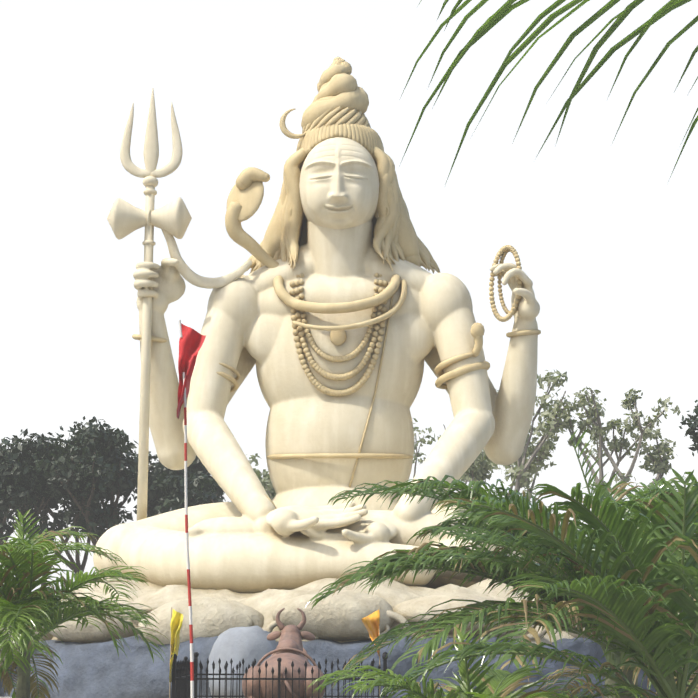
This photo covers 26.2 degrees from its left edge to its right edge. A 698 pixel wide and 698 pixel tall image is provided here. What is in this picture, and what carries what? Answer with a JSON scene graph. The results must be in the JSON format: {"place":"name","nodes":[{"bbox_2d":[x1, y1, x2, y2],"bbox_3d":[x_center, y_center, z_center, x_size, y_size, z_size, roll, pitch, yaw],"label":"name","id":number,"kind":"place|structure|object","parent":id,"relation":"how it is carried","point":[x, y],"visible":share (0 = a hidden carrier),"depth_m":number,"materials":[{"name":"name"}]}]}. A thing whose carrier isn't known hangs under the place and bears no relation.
{"place":"outdoors","nodes":[
{"label":"outdoors","id":0,"kind":"place"},
{"bbox_2d":[0,0,697,595],"label":"sky","id":1,"kind":"structure","parent":0,"point":[607,247],"materials":[{"name":"white"}]},
{"bbox_2d":[400,0,697,184],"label":"palm frond","id":2,"kind":"object","parent":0,"point":[501,13],"visible":1,"depth_m":8.75,"materials":[{"name":"green plant"}]},
{"label":"ground","id":3,"kind":"structure","parent":0,"visible":0},
{"bbox_2d":[1,505,21,526],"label":"tree","id":4,"kind":"object","parent":3,"relation":"on","point":[9,512],"visible":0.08,"depth_m":107.95,"materials":[{"name":"green plant"}]},
{"bbox_2d":[0,437,58,544],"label":"tree","id":5,"kind":"object","parent":3,"relation":"on","point":[13,498],"visible":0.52,"depth_m":97.23,"materials":[{"name":"green plant"}]},
{"bbox_2d":[0,429,127,592],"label":"tree","id":6,"kind":"object","parent":3,"relation":"on","point":[34,453],"visible":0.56,"depth_m":98.49,"materials":[{"name":"green plant"}]},
{"bbox_2d":[0,526,129,697],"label":"palm","id":7,"kind":"object","parent":3,"relation":"on","point":[5,673],"visible":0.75,"depth_m":19.21,"materials":[{"name":"green plant"}]},
{"bbox_2d":[28,416,126,575],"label":"tree","id":8,"kind":"object","parent":3,"relation":"on","point":[54,515],"visible":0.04,"depth_m":104.61,"materials":[{"name":"green plant"}]},
{"bbox_2d":[0,509,167,697],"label":"palm","id":9,"kind":"object","parent":3,"relation":"on","point":[32,569],"visible":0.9,"depth_m":19.52,"materials":[{"name":"green plant"}]},
{"bbox_2d":[35,419,167,547],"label":"tree","id":10,"kind":"object","parent":3,"relation":"on","point":[98,458],"visible":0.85,"depth_m":98.36,"materials":[{"name":"green plant"}]},
{"bbox_2d":[169,607,182,697],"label":"yellow flag","id":11,"kind":"object","parent":3,"relation":"on","point":[176,621],"visible":0.9,"depth_m":29.22,"materials":[{"name":"yellow fabric"}]},
{"bbox_2d":[133,455,225,517],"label":"tree","id":12,"kind":"object","parent":3,"relation":"on","point":[196,466],"visible":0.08,"depth_m":105.62,"materials":[{"name":"green plant"}]},
{"bbox_2d":[135,472,231,516],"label":"tree","id":13,"kind":"object","parent":3,"relation":"on","point":[169,496],"visible":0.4,"depth_m":99.18,"materials":[{"name":"green plant"}]},
{"bbox_2d":[177,320,205,697],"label":"red flag","id":14,"kind":"object","parent":3,"relation":"on","point":[191,340],"visible":1,"depth_m":29.67,"materials":[{"name":"red fabric"}]},
{"bbox_2d":[208,625,277,697],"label":"boulder","id":15,"kind":"object","parent":3,"relation":"on","point":[250,644],"visible":0.62,"depth_m":42.70,"materials":[{"name":"grey stone"}]},
{"bbox_2d":[246,453,275,499],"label":"tree","id":16,"kind":"object","parent":3,"relation":"on","point":[266,483],"visible":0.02,"depth_m":91.14,"materials":[{"name":"green plant"}]},
{"bbox_2d":[171,652,387,697],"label":"fence","id":17,"kind":"object","parent":3,"relation":"on","point":[180,679],"visible":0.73,"depth_m":29.08,"materials":[{"name":"black metal"}]},
{"bbox_2d":[242,608,324,697],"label":"bull statue","id":18,"kind":"object","parent":3,"relation":"on","point":[289,649],"visible":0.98,"depth_m":29.39,"materials":[{"name":"stone"}]},
{"bbox_2d":[0,573,697,697],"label":"pedestal","id":19,"kind":"object","parent":3,"relation":"on","point":[93,665],"visible":0.38,"depth_m":44.96,"materials":[{"name":"beige stone"}]},
{"bbox_2d":[93,220,539,592],"bbox_3d":[-0.400,1.275,53.365,16.790,15.519,10.094,0,-11,1],"label":"shiva body","id":20,"kind":"object","parent":19,"relation":"on","point":[249,538],"visible":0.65,"depth_m":54.02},
{"bbox_2d":[107,88,252,520],"bbox_3d":[-6.278,-1.731,54.801,5.364,16.552,1.560,0,-11,1],"label":"trident","id":21,"kind":"object","parent":20,"relation":"in","point":[171,219],"visible":1,"depth_m":55.17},
{"bbox_2d":[132,206,540,508],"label":"shiva ornaments","id":22,"kind":"object","parent":20,"relation":"on","point":[337,337],"visible":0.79,"depth_m":54.09},
{"bbox_2d":[299,137,378,228],"bbox_3d":[-0.354,-6.041,56.595,3.408,3.991,3.896,0,-11,1],"label":"shiva head","id":23,"kind":"object","parent":20,"relation":"attached to","point":[339,183],"visible":0.85,"depth_m":55.16},
{"bbox_2d":[247,57,439,273],"bbox_3d":[-0.282,-6.918,57.522,7.673,8.814,3.800,0,-11,1],"label":"hair","id":24,"kind":"object","parent":23,"relation":"attached to","point":[338,106],"visible":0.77,"depth_m":56.51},
{"bbox_2d":[225,167,489,388],"bbox_3d":[0.294,-2.515,56.236,9.783,8.248,4.766,0,-11,1],"label":"snake","id":25,"kind":"object","parent":20,"relation":"on","point":[245,198],"visible":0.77,"depth_m":54.84},
{"bbox_2d":[361,607,380,695],"bbox_3d":[0.506,6.855,32.380,0.393,2.513,0.580,-3,-11,15],"label":"orange flag","id":26,"kind":"object","parent":3,"relation":"on","point":[371,622],"visible":0.83,"depth_m":32.50,"materials":[{"name":"orange fabric"}]},
{"bbox_2d":[413,418,495,497],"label":"tree","id":27,"kind":"object","parent":3,"relation":"on","point":[480,467],"visible":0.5,"depth_m":91.97,"materials":[{"name":"green plant"}]},
{"bbox_2d":[308,626,662,697],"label":"palm","id":28,"kind":"object","parent":3,"relation":"on","point":[497,683],"visible":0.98,"depth_m":12.25,"materials":[{"name":"green plant"}]},
{"bbox_2d":[305,429,697,697],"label":"palm","id":29,"kind":"object","parent":3,"relation":"on","point":[522,613],"visible":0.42,"depth_m":15.71,"materials":[{"name":"green plant"}]},
{"bbox_2d":[472,370,574,502],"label":"tree","id":30,"kind":"object","parent":3,"relation":"on","point":[523,469],"visible":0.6,"depth_m":85.17,"materials":[{"name":"green plant"}]},
{"bbox_2d":[379,467,697,697],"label":"palm","id":31,"kind":"object","parent":3,"relation":"on","point":[662,644],"visible":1,"depth_m":11.61,"materials":[{"name":"green plant"}]},
{"bbox_2d":[469,476,685,697],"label":"palm","id":32,"kind":"object","parent":3,"relation":"on","point":[610,657],"visible":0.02,"depth_m":20.36,"materials":[{"name":"green plant"}]},
{"bbox_2d":[552,386,680,512],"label":"tree","id":33,"kind":"object","parent":3,"relation":"on","point":[660,466],"visible":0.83,"depth_m":85.33,"materials":[{"name":"green plant"}]},
{"bbox_2d":[679,400,697,455],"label":"tree","id":34,"kind":"object","parent":3,"relation":"on","point":[692,429],"visible":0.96,"depth_m":87.02,"materials":[{"name":"green plant"}]}
]}

